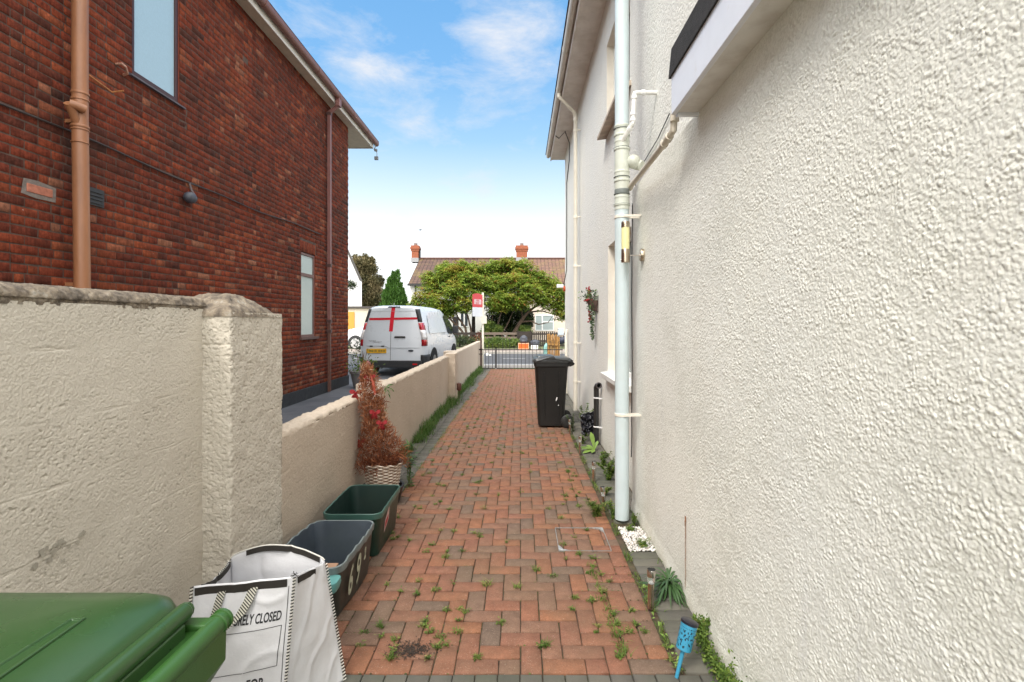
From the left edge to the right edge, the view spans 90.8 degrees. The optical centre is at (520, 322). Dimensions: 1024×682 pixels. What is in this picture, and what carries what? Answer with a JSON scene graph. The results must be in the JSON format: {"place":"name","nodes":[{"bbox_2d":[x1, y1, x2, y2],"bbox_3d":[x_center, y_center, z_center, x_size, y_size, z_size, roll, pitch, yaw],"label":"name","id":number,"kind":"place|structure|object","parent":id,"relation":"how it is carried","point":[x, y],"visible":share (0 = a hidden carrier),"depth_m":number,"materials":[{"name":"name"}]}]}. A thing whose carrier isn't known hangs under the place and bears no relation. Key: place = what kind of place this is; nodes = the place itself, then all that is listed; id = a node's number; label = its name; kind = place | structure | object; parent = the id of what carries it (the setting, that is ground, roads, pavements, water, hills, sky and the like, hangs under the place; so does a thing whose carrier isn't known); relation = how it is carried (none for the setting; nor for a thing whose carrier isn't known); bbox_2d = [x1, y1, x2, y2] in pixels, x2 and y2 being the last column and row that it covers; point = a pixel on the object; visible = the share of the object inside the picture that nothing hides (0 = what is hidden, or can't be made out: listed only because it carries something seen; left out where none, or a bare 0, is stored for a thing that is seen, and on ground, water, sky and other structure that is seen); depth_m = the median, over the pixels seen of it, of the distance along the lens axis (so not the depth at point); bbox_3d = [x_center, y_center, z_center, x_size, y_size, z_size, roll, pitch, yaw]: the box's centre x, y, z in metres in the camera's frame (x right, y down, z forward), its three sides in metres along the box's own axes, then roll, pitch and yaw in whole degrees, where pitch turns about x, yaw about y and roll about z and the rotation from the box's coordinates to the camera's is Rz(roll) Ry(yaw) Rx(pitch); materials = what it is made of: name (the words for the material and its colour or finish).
{"place":"outdoors","nodes":[
{"label":"outdoors","id":0,"kind":"place"},
{"bbox_2d":[281,364,411,423],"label":"driveway","id":1,"kind":"structure","parent":0,"point":[291,412],"depth_m":9.33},
{"bbox_2d":[0,0,378,408],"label":"brick house","id":2,"kind":"structure","parent":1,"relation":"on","point":[233,99],"depth_m":5.97,"materials":[{"name":"red brick"}]},
{"bbox_2d":[63,0,90,287],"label":"soil pipe","id":3,"kind":"object","parent":2,"relation":"attached to","point":[77,106],"visible":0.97,"depth_m":4.29,"materials":[{"name":"brown plastic"}]},
{"bbox_2d":[89,75,123,92],"bbox_3d":[-3.752,-2.153,4.548,0.107,0.027,0.338,0,0,0],"label":"iron pipe holder","id":4,"kind":"object","parent":3,"relation":"attached to","point":[105,86],"visible":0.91,"depth_m":4.61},
{"bbox_2d":[90,187,103,207],"bbox_3d":[-3.889,-1.150,4.595,0.022,0.160,0.250,0,0,0],"label":"air vent","id":5,"kind":"object","parent":2,"relation":"attached to","point":[97,197],"visible":0.64,"depth_m":4.63,"materials":[{"name":"black plastic"}]},
{"bbox_2d":[115,62,128,75],"bbox_3d":[-3.861,-2.467,4.915,0.084,0.094,0.114,0,0,0],"label":"copper pipe stub","id":6,"kind":"object","parent":2,"relation":"attached to","point":[126,69],"visible":1,"depth_m":4.90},
{"bbox_2d":[132,0,177,101],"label":"window","id":7,"kind":"structure","parent":2,"relation":"in","point":[154,22],"depth_m":5.46,"materials":[{"name":"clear glass"}]},
{"bbox_2d":[0,102,322,234],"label":"wall cable","id":8,"kind":"object","parent":2,"relation":"attached to","point":[38,118],"depth_m":5.13,"materials":[{"name":"rubber"}]},
{"bbox_2d":[183,183,196,203],"bbox_3d":[-3.831,-1.513,5.878,0.129,0.259,0.206,0,0,0],"label":"bulkhead lamp","id":9,"kind":"object","parent":2,"relation":"attached to","point":[190,197],"visible":1,"depth_m":5.82,"materials":[{"name":"metal"}]},
{"bbox_2d":[301,252,313,336],"bbox_3d":[-3.937,-0.505,9.290,0.045,1.530,0.620,0,0,0],"label":"window","id":10,"kind":"structure","parent":2,"relation":"in","point":[307,260],"depth_m":9.33,"materials":[{"name":"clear glass"}]},
{"bbox_2d":[327,97,341,391],"bbox_3d":[-3.744,-1.595,10.140,0.267,5.950,0.120,0,0,0],"label":"downpipe","id":11,"kind":"object","parent":2,"relation":"attached to","point":[338,103],"visible":0.95,"depth_m":10.11,"materials":[{"name":"brown plastic"}]},
{"bbox_2d":[341,349,384,387],"bbox_3d":[-3.459,0.975,10.927,0.961,0.850,0.683,0,0,0],"label":"plant","id":12,"kind":"object","parent":1,"relation":"on","point":[355,374],"visible":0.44,"depth_m":10.81,"materials":[{"name":"green plant"}]},
{"bbox_2d":[348,329,382,368],"bbox_3d":[-4.686,0.925,15.710,2.164,1.868,1.644,0,0,0],"label":"shrub","id":13,"kind":"object","parent":1,"relation":"on","point":[357,342],"visible":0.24,"depth_m":15.53,"materials":[{"name":"green plant"}]},
{"bbox_2d":[360,304,457,372],"bbox_3d":[-3.199,0.408,15.411,2.200,1.984,4.485,0,0,4],"label":"parked van","id":14,"kind":"object","parent":1,"relation":"on","point":[395,336],"visible":0.79,"depth_m":13.30,"materials":[{"name":"paint"}]},
{"bbox_2d":[268,0,567,305],"label":"sky","id":15,"kind":"structure","parent":0,"point":[456,97],"materials":[{"name":"blue"}]},
{"bbox_2d":[348,354,564,364],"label":"road","id":16,"kind":"structure","parent":0,"point":[510,361],"depth_m":21.56,"materials":[{"name":"asphalt"}]},
{"bbox_2d":[348,262,357,300],"bbox_3d":[-9.048,-1.000,24.065,2.578,5.140,2.860,0,0,36],"label":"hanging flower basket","id":17,"kind":"object","parent":16,"relation":"on","point":[352,283],"visible":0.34,"depth_m":23.97,"materials":[{"name":"green plant"}]},
{"bbox_2d":[348,352,564,353],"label":"kerb","id":18,"kind":"structure","parent":16,"relation":"on","point":[493,352],"depth_m":25.48,"materials":[{"name":"concrete"}]},
{"bbox_2d":[547,334,559,355],"bbox_3d":[1.264,0.994,19.380,0.491,1.155,0.190,0,0,0],"label":"timber stack","id":19,"kind":"object","parent":16,"relation":"on","point":[555,338],"visible":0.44,"depth_m":19.38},
{"bbox_2d":[348,349,564,351],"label":"pavement","id":20,"kind":"structure","parent":0,"point":[353,350],"depth_m":26.91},
{"bbox_2d":[518,343,528,348],"bbox_3d":[0.169,1.307,28.192,0.598,0.346,0.435,0,0,0],"label":"recycling box","id":21,"kind":"object","parent":20,"relation":"on","point":[523,345],"visible":0.83,"depth_m":28.02,"materials":[{"name":"orange plastic"}]},
{"bbox_2d":[519,335,527,342],"bbox_3d":[0.162,0.960,28.343,0.474,0.541,0.471,0,0,0],"label":"refuse sack","id":22,"kind":"object","parent":21,"relation":"on","point":[523,338],"visible":0.75,"depth_m":28.20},
{"bbox_2d":[348,342,564,348],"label":"front gardens","id":23,"kind":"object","parent":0,"point":[539,347],"depth_m":29.94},
{"bbox_2d":[348,250,361,305],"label":"white house","id":24,"kind":"structure","parent":23,"relation":"on","point":[354,296],"depth_m":40.00,"materials":[{"name":"paint"}]},
{"bbox_2d":[348,327,362,348],"bbox_3d":[-7.979,0.615,29.600,4.672,1.870,2.268,0,0,0],"label":"parked car","id":25,"kind":"object","parent":23,"relation":"on","point":[352,334],"visible":0.19,"depth_m":28.62,"materials":[{"name":"paint"}]},
{"bbox_2d":[348,306,374,329],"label":"garage","id":26,"kind":"structure","parent":23,"relation":"on","point":[357,315],"depth_m":34.00,"materials":[{"name":"paint"}]},
{"bbox_2d":[348,312,353,329],"bbox_3d":[-11.431,0.369,33.974,0.528,2.203,0.047,0,0,0],"label":"door","id":27,"kind":"structure","parent":26,"relation":"in","point":[350,314],"depth_m":33.95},
{"bbox_2d":[352,252,384,305],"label":"broadleaf tree","id":28,"kind":"object","parent":23,"relation":"on","point":[373,282],"visible":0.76,"depth_m":45.62,"materials":[{"name":"green plant"}]},
{"bbox_2d":[379,268,408,305],"bbox_3d":[-8.335,-1.014,33.020,2.712,5.168,1.659,0,0,0],"label":"conifer","id":29,"kind":"object","parent":23,"relation":"on","point":[392,291],"visible":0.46,"depth_m":32.83,"materials":[{"name":"green plant"}]},
{"bbox_2d":[406,258,492,345],"bbox_3d":[-4.632,-1.371,32.776,5.679,5.760,4.562,0,0,0],"label":"sumac tree","id":30,"kind":"object","parent":23,"relation":"on","point":[454,277],"visible":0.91,"depth_m":32.20,"materials":[{"name":"green plant"}]},
{"bbox_2d":[407,243,518,339],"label":"terraced house","id":31,"kind":"structure","parent":23,"relation":"on","point":[424,264],"depth_m":40.19,"materials":[{"name":"white tile"}]},
{"bbox_2d":[460,312,468,326],"bbox_3d":[-4.226,-0.278,37.974,0.655,1.212,0.048,0,0,0],"label":"window","id":32,"kind":"structure","parent":31,"relation":"in","point":[463,317],"depth_m":37.98,"materials":[{"name":"white glass"}]},
{"bbox_2d":[452,332,481,346],"bbox_3d":[-3.394,1.079,31.035,2.151,0.982,0.130,0,0,0],"label":"rail fence","id":33,"kind":"object","parent":23,"relation":"on","point":[467,333],"visible":0.19,"depth_m":30.97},
{"bbox_2d":[453,334,485,346],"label":"hedge","id":34,"kind":"object","parent":23,"relation":"on","point":[466,341],"visible":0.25,"depth_m":30.27,"materials":[{"name":"green plant"}]},
{"bbox_2d":[472,316,474,331],"bbox_3d":[-3.107,-0.714,33.519,0.261,4.491,0.282,0,0,0],"label":"tree trunk","id":35,"kind":"object","parent":23,"relation":"on","point":[473,323],"visible":0.14,"depth_m":33.40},
{"bbox_2d":[479,319,503,336],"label":"bush","id":36,"kind":"object","parent":23,"relation":"on","point":[490,327],"visible":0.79,"depth_m":31.77,"materials":[{"name":"green plant"}]},
{"bbox_2d":[479,336,519,347],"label":"verge plants","id":37,"kind":"object","parent":23,"relation":"on","point":[497,342],"visible":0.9,"depth_m":29.43,"materials":[{"name":"green plant"}]},
{"bbox_2d":[484,332,516,346],"bbox_3d":[-1.229,1.079,31.035,2.311,0.982,0.130,0,0,0],"label":"rail fence","id":38,"kind":"object","parent":23,"relation":"on","point":[500,333],"visible":0.34,"depth_m":30.97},
{"bbox_2d":[480,307,534,339],"bbox_3d":[-0.904,-0.216,35.200,3.872,3.571,1.986,0,0,0],"label":"evergreen bush","id":39,"kind":"object","parent":23,"relation":"on","point":[516,316],"visible":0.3,"depth_m":34.69,"materials":[{"name":"green plant"}]},
{"bbox_2d":[476,256,564,336],"bbox_3d":[0.162,-1.567,32.764,7.207,6.093,4.985,0,0,0],"label":"sumac tree","id":40,"kind":"object","parent":23,"relation":"on","point":[509,274],"visible":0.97,"depth_m":32.17,"materials":[{"name":"green plant"}]},
{"bbox_2d":[517,331,530,346],"bbox_3d":[0.227,0.976,31.000,0.882,0.989,0.200,0,0,0],"label":"fence panel","id":41,"kind":"object","parent":23,"relation":"on","point":[527,334],"visible":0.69,"depth_m":30.95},
{"bbox_2d":[517,325,532,331],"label":"clipped bush","id":42,"kind":"object","parent":23,"relation":"on","point":[521,327],"visible":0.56,"depth_m":31.91,"materials":[{"name":"green plant"}]},
{"bbox_2d":[515,243,564,339],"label":"terraced house","id":43,"kind":"structure","parent":23,"relation":"on","point":[548,265],"depth_m":39.33,"materials":[{"name":"tile"}]},
{"bbox_2d":[535,315,553,330],"bbox_3d":[1.802,0.008,37.973,1.409,1.196,0.050,0,0,0],"label":"window","id":44,"kind":"structure","parent":43,"relation":"in","point":[539,319],"depth_m":37.98,"materials":[{"name":"white glass"}]},
{"bbox_2d":[531,331,564,345],"bbox_3d":[1.735,1.015,31.230,2.179,0.974,0.080,0,0,0],"label":"picket fence","id":45,"kind":"object","parent":23,"relation":"on","point":[533,334],"visible":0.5,"depth_m":31.19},
{"bbox_2d":[484,365,534,368],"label":"forecourt","id":46,"kind":"structure","parent":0,"point":[510,366],"depth_m":18.16,"materials":[{"name":"concrete"}]},
{"bbox_2d":[472,293,483,367],"bbox_3d":[-1.441,0.262,17.337,0.081,2.617,0.658,0,0,26],"label":"sale board","id":47,"kind":"object","parent":46,"relation":"on","point":[477,303],"visible":0.96,"depth_m":17.41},
{"bbox_2d":[481,316,486,323],"bbox_3d":[-1.261,-0.098,17.540,0.181,0.257,0.060,0,0,0],"label":"board slip","id":48,"kind":"object","parent":47,"relation":"attached to","point":[483,319],"visible":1,"depth_m":17.51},
{"bbox_2d":[334,369,699,681],"bbox_3d":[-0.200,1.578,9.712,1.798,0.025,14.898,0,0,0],"label":"path","id":49,"kind":"structure","parent":0,"point":[397,558],"depth_m":3.21,"materials":[{"name":"brick"}]},
{"bbox_2d":[284,520,373,616],"bbox_3d":[-1.130,1.410,2.893,0.429,0.309,0.725,0,0,0],"label":"recycling box","id":50,"kind":"object","parent":49,"relation":"on","point":[341,548],"visible":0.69,"depth_m":3.12,"materials":[{"name":"dark black plastic"},{"name":"cardboard"},{"name":"teal plastic"}]},
{"bbox_2d":[323,485,399,555],"bbox_3d":[-1.125,1.413,3.645,0.400,0.305,0.610,0,0,0],"label":"recycling box","id":51,"kind":"object","parent":49,"relation":"on","point":[376,505],"visible":0.72,"depth_m":3.76,"materials":[{"name":"plastic"}]},
{"bbox_2d":[373,636,441,661],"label":"spilled soil","id":52,"kind":"structure","parent":49,"relation":"on","point":[412,647],"depth_m":2.42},
{"bbox_2d":[401,439,421,487],"bbox_3d":[-1.070,1.357,4.877,0.238,0.430,0.249,0,0,0],"label":"weed clump","id":53,"kind":"object","parent":49,"relation":"on","point":[409,467],"visible":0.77,"depth_m":4.87,"materials":[{"name":"green plant"}]},
{"bbox_2d":[341,369,674,674],"bbox_3d":[-0.199,1.571,9.712,1.818,0.007,14.916,0,0,0],"label":"joint moss","id":54,"kind":"object","parent":49,"relation":"on","point":[504,545],"visible":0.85,"depth_m":3.56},
{"bbox_2d":[358,376,671,660],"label":"seedlings","id":55,"kind":"object","parent":49,"relation":"on","point":[591,596],"visible":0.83,"depth_m":2.77,"materials":[{"name":"green plant"}]},
{"bbox_2d":[342,369,722,681],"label":"path edging","id":56,"kind":"object","parent":49,"relation":"on","point":[695,666],"visible":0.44,"depth_m":2.70,"materials":[{"name":"concrete"}]},
{"bbox_2d":[0,593,233,681],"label":"wheelie bin","id":57,"kind":"object","parent":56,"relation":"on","point":[97,637],"visible":1,"depth_m":0.84,"materials":[{"name":"green plastic"}]},
{"bbox_2d":[189,544,345,681],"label":"waste bag","id":58,"kind":"object","parent":56,"relation":"on","point":[275,600],"visible":0.87,"depth_m":2.02,"materials":[{"name":"white"}]},
{"bbox_2d":[370,384,393,447],"bbox_3d":[-1.283,1.069,4.727,0.223,1.003,0.355,0,0,0],"label":"weed sprig","id":59,"kind":"object","parent":56,"relation":"on","point":[388,391],"visible":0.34,"depth_m":4.71,"materials":[{"name":"red plant"}]},
{"bbox_2d":[362,480,403,501],"bbox_3d":[-1.205,1.495,4.420,0.370,0.150,0.370,0,0,0],"label":"plant tray","id":60,"kind":"object","parent":56,"relation":"on","point":[401,484],"visible":0.14,"depth_m":4.41,"materials":[{"name":"black plastic"}]},
{"bbox_2d":[363,457,402,484],"bbox_3d":[-1.207,1.367,4.420,0.355,0.335,0.355,0,0,0],"label":"wicker basket","id":61,"kind":"object","parent":60,"relation":"on","point":[391,475],"visible":0.53,"depth_m":4.29,"materials":[{"name":"wicker"}]},
{"bbox_2d":[349,359,413,477],"bbox_3d":[-1.208,0.826,4.434,0.552,1.021,0.454,0,0,-21],"label":"dead tree","id":62,"kind":"object","parent":61,"relation":"in","point":[368,380],"visible":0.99,"depth_m":4.37,"materials":[{"name":"brown plant"}]},
{"bbox_2d":[386,365,483,455],"bbox_3d":[-1.318,1.453,10.996,0.644,0.234,12.357,0,0,0],"label":"grass strip","id":63,"kind":"object","parent":56,"relation":"on","point":[425,429],"depth_m":8.36,"materials":[{"name":"plant"}]},
{"bbox_2d":[457,383,461,400],"bbox_3d":[-1.215,1.377,10.000,0.100,0.385,0.100,0,0,0],"label":"bronze stake light","id":64,"kind":"object","parent":56,"relation":"on","point":[459,385],"visible":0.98,"depth_m":9.96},
{"bbox_2d":[579,403,593,435],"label":"weed clump","id":65,"kind":"object","parent":56,"relation":"on","point":[586,411],"visible":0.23,"depth_m":7.00,"materials":[{"name":"green plant"}]},
{"bbox_2d":[596,458,614,480],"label":"weed clump","id":66,"kind":"object","parent":56,"relation":"on","point":[609,474],"visible":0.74,"depth_m":5.02,"materials":[{"name":"green plant"}]},
{"bbox_2d":[598,451,612,465],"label":"weed clump","id":67,"kind":"object","parent":56,"relation":"on","point":[604,456],"visible":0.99,"depth_m":5.54,"materials":[{"name":"green plant"}]},
{"bbox_2d":[606,499,614,519],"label":"weed clump","id":68,"kind":"object","parent":56,"relation":"on","point":[612,510],"visible":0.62,"depth_m":4.06,"materials":[{"name":"green plant"}]},
{"bbox_2d":[636,567,688,610],"bbox_3d":[0.803,1.511,2.937,0.240,0.108,0.393,0,0,0],"label":"strap leaved plant","id":69,"kind":"object","parent":56,"relation":"on","point":[671,584],"visible":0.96,"depth_m":2.88,"materials":[{"name":"plant"}]},
{"bbox_2d":[675,616,698,678],"bbox_3d":[0.739,1.449,2.260,0.114,0.248,0.086,0,0,0],"label":"garden lantern","id":70,"kind":"object","parent":56,"relation":"on","point":[686,634],"visible":1,"depth_m":2.23,"materials":[{"name":"blue metal"}]},
{"bbox_2d":[692,612,710,637],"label":"weed clump","id":71,"kind":"object","parent":56,"relation":"on","point":[694,616],"visible":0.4,"depth_m":2.50,"materials":[{"name":"green plant"}]},
{"bbox_2d":[693,613,746,681],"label":"scrambling weed","id":72,"kind":"object","parent":56,"relation":"on","point":[725,675],"visible":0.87,"depth_m":2.30,"materials":[{"name":"green plant"}]},
{"bbox_2d":[355,368,724,673],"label":"weeds","id":73,"kind":"object","parent":49,"relation":"on","point":[624,649],"visible":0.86,"depth_m":2.91,"materials":[{"name":"green plant"}]},
{"bbox_2d":[532,354,574,427],"bbox_3d":[0.496,1.030,7.741,0.622,1.080,0.541,0,0,0],"label":"wheelie bin","id":74,"kind":"object","parent":49,"relation":"on","point":[551,371],"visible":0.99,"depth_m":7.53,"materials":[{"name":"black plastic"}]},
{"bbox_2d":[579,435,581,453],"bbox_3d":[0.715,1.462,6.054,0.039,0.216,0.040,0,0,0],"label":"solar light","id":75,"kind":"object","parent":49,"relation":"on","point":[580,438],"visible":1,"depth_m":6.04,"materials":[{"name":"brown metal"}]},
{"bbox_2d":[555,527,611,551],"bbox_3d":[0.445,1.567,3.665,0.365,0.013,0.394,0,0,0],"label":"access cover","id":76,"kind":"object","parent":49,"relation":"on","point":[560,549],"visible":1,"depth_m":3.63,"materials":[{"name":"metal"}]},
{"bbox_2d":[580,411,593,435],"bbox_3d":[0.890,1.315,6.603,0.219,0.336,0.110,0,0,16],"label":"plastic bag","id":77,"kind":"object","parent":49,"relation":"on","point":[587,421],"visible":0.91,"depth_m":6.60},
{"bbox_2d":[581,432,597,452],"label":"broad leaved weed","id":78,"kind":"object","parent":49,"relation":"on","point":[589,448],"visible":0.97,"depth_m":6.17,"materials":[{"name":"green plant"}]},
{"bbox_2d":[592,461,595,481],"bbox_3d":[0.722,1.468,4.970,0.039,0.205,0.040,0,0,0],"label":"solar light","id":79,"kind":"object","parent":49,"relation":"on","point":[593,469],"visible":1,"depth_m":4.96,"materials":[{"name":"brown metal"}]},
{"bbox_2d":[585,498,611,517],"bbox_3d":[0.615,1.495,4.080,0.170,0.170,0.235,0,0,-40],"label":"weed clump","id":80,"kind":"object","parent":49,"relation":"on","point":[597,509],"visible":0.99,"depth_m":4.08,"materials":[{"name":"green plant"}]},
{"bbox_2d":[600,486,606,510],"bbox_3d":[0.693,1.470,4.220,0.055,0.202,0.040,0,0,0],"label":"solar light","id":81,"kind":"object","parent":49,"relation":"on","point":[602,489],"visible":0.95,"depth_m":4.21,"materials":[{"name":"brown metal"}]},
{"bbox_2d":[631,512,639,524],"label":"weed clump","id":82,"kind":"object","parent":49,"relation":"on","point":[634,517],"visible":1,"depth_m":3.92,"materials":[{"name":"green plant"}]},
{"bbox_2d":[618,526,654,551],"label":"white gravel","id":83,"kind":"structure","parent":49,"relation":"on","point":[629,542],"depth_m":3.65,"materials":[{"name":"gravel"}]},
{"bbox_2d":[625,523,637,530],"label":"weed clump","id":84,"kind":"object","parent":83,"relation":"on","point":[629,528],"visible":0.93,"depth_m":3.79,"materials":[{"name":"green plant"}]},
{"bbox_2d":[636,538,651,547],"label":"weed clump","id":85,"kind":"object","parent":83,"relation":"on","point":[643,543],"visible":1,"depth_m":3.52,"materials":[{"name":"green plant"}]},
{"bbox_2d":[647,567,655,609],"bbox_3d":[0.719,1.462,2.775,0.047,0.216,0.047,0,0,0],"label":"solar light","id":86,"kind":"object","parent":49,"relation":"on","point":[651,574],"visible":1,"depth_m":2.76,"materials":[{"name":"brown metal"}]},
{"bbox_2d":[642,584,682,669],"bbox_3d":[0.725,1.560,2.637,0.058,0.012,0.744,0,0,0],"label":"seedling fringe","id":87,"kind":"object","parent":49,"relation":"on","point":[659,623],"visible":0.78,"depth_m":2.51,"materials":[{"name":"green plant"}]},
{"bbox_2d":[555,328,564,347],"bbox_3d":[2.467,0.895,29.482,1.400,1.150,0.397,0,0,0],"label":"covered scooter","id":88,"kind":"object","parent":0,"point":[561,332],"visible":0.27,"depth_m":29.30,"materials":[{"name":"fabric"}]},
{"bbox_3d":[0.778,1.367,28.192,0.397,0.226,0.435,0,0,0],"label":"recycling box","id":89,"kind":"object","parent":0,"visible":0},
{"bbox_2d":[530,339,539,344],"bbox_3d":[0.799,1.135,28.466,0.599,0.388,0.557,0,0,0],"label":"refuse sack","id":90,"kind":"object","parent":89,"relation":"on","point":[535,341],"visible":0.78,"depth_m":28.27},
{"label":"ground","id":91,"kind":"structure","parent":0,"visible":0},
{"bbox_2d":[0,281,282,605],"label":"garden wall","id":92,"kind":"structure","parent":91,"relation":"on","point":[140,443],"depth_m":2.04,"materials":[{"name":"paint"}]},
{"bbox_2d":[281,341,479,544],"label":"boundary wall","id":93,"kind":"structure","parent":91,"relation":"on","point":[319,476],"depth_m":4.03,"materials":[{"name":"paint"}]},
{"bbox_2d":[479,337,562,368],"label":"metal gate","id":94,"kind":"structure","parent":93,"relation":"attached to","point":[521,349],"depth_m":17.19,"materials":[{"name":"black metal"}]},
{"bbox_2d":[545,0,1023,681],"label":"rendered house","id":95,"kind":"structure","parent":91,"relation":"on","point":[827,372],"depth_m":1.55,"materials":[{"name":"beige paint"}]},
{"bbox_2d":[556,132,569,284],"bbox_3d":[0.973,-2.360,10.966,0.292,3.018,1.552,0,0,11],"label":"drainpipe","id":96,"kind":"object","parent":95,"relation":"attached to","point":[566,204],"visible":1,"depth_m":11.24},
{"bbox_2d":[565,329,567,392],"bbox_3d":[0.991,0.828,10.950,0.067,1.384,0.154,0,0,14],"label":"standpipe","id":97,"kind":"object","parent":95,"relation":"attached to","point":[566,331],"visible":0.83,"depth_m":10.90,"materials":[{"name":"beige plastic"}]},
{"bbox_2d":[557,93,580,410],"bbox_3d":[0.829,-1.205,8.728,0.417,5.450,0.126,0,0,-13],"label":"downpipe","id":98,"kind":"object","parent":95,"relation":"attached to","point":[575,131],"visible":1,"depth_m":8.75,"materials":[{"name":"beige plastic"}]},
{"bbox_2d":[578,284,597,339],"bbox_3d":[0.948,-0.146,6.920,0.341,0.784,0.472,0,0,0],"label":"hanging basket","id":99,"kind":"object","parent":95,"relation":"attached to","point":[592,304],"visible":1,"depth_m":6.85,"materials":[{"name":"brown metal"}]},
{"bbox_2d":[593,382,601,444],"bbox_3d":[0.991,1.163,6.469,0.093,0.814,0.139,0,0,-10],"label":"drain pipe","id":100,"kind":"object","parent":95,"relation":"attached to","point":[597,386],"visible":0.98,"depth_m":6.47,"materials":[{"name":"black plastic"}]},
{"bbox_2d":[613,0,629,97],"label":"window","id":101,"kind":"structure","parent":95,"relation":"in","point":[629,0],"depth_m":6.03,"materials":[{"name":"white plastic"}]},
{"bbox_2d":[614,0,644,520],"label":"soil pipe","id":102,"kind":"object","parent":95,"relation":"attached to","point":[624,161],"visible":0.98,"depth_m":3.95,"materials":[{"name":"beige paint"}]},
{"bbox_2d":[621,89,656,141],"bbox_3d":[0.897,-1.588,3.880,0.301,0.383,0.111,0,0,23],"label":"waste pipe","id":103,"kind":"object","parent":102,"relation":"attached to","point":[642,92],"visible":1,"depth_m":3.85,"materials":[{"name":"white plastic"}]},
{"bbox_2d":[628,114,678,190],"bbox_3d":[0.845,-1.079,3.383,0.060,0.148,1.336,0,0,1],"label":"waste pipe","id":104,"kind":"object","parent":102,"relation":"attached to","point":[667,139],"visible":0.84,"depth_m":2.95,"materials":[{"name":"plastic"}]},
{"bbox_2d":[629,234,630,377],"bbox_3d":[1.150,-0.162,5.370,0.060,1.485,1.260,0,0,0],"label":"window","id":105,"kind":"structure","parent":95,"relation":"in","point":[630,234],"depth_m":5.28,"materials":[{"name":"white plastic"}]},
{"bbox_2d":[621,221,644,262],"bbox_3d":[0.853,-0.615,3.860,0.175,0.312,0.095,0,0,0],"label":"wall lamp","id":106,"kind":"object","parent":95,"relation":"attached to","point":[625,242],"visible":1,"depth_m":3.83,"materials":[{"name":"silver metal"}]},
{"bbox_2d":[631,113,669,456],"bbox_3d":[0.973,-0.169,3.997,0.124,2.558,1.015,0,0,0],"label":"drainpipe","id":107,"kind":"object","parent":95,"relation":"attached to","point":[631,296],"visible":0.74,"depth_m":4.22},
{"bbox_2d":[668,0,793,116],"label":"flat roof edge","id":108,"kind":"object","parent":95,"relation":"attached to","point":[716,42],"visible":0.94,"depth_m":2.17,"materials":[{"name":"plastic"}]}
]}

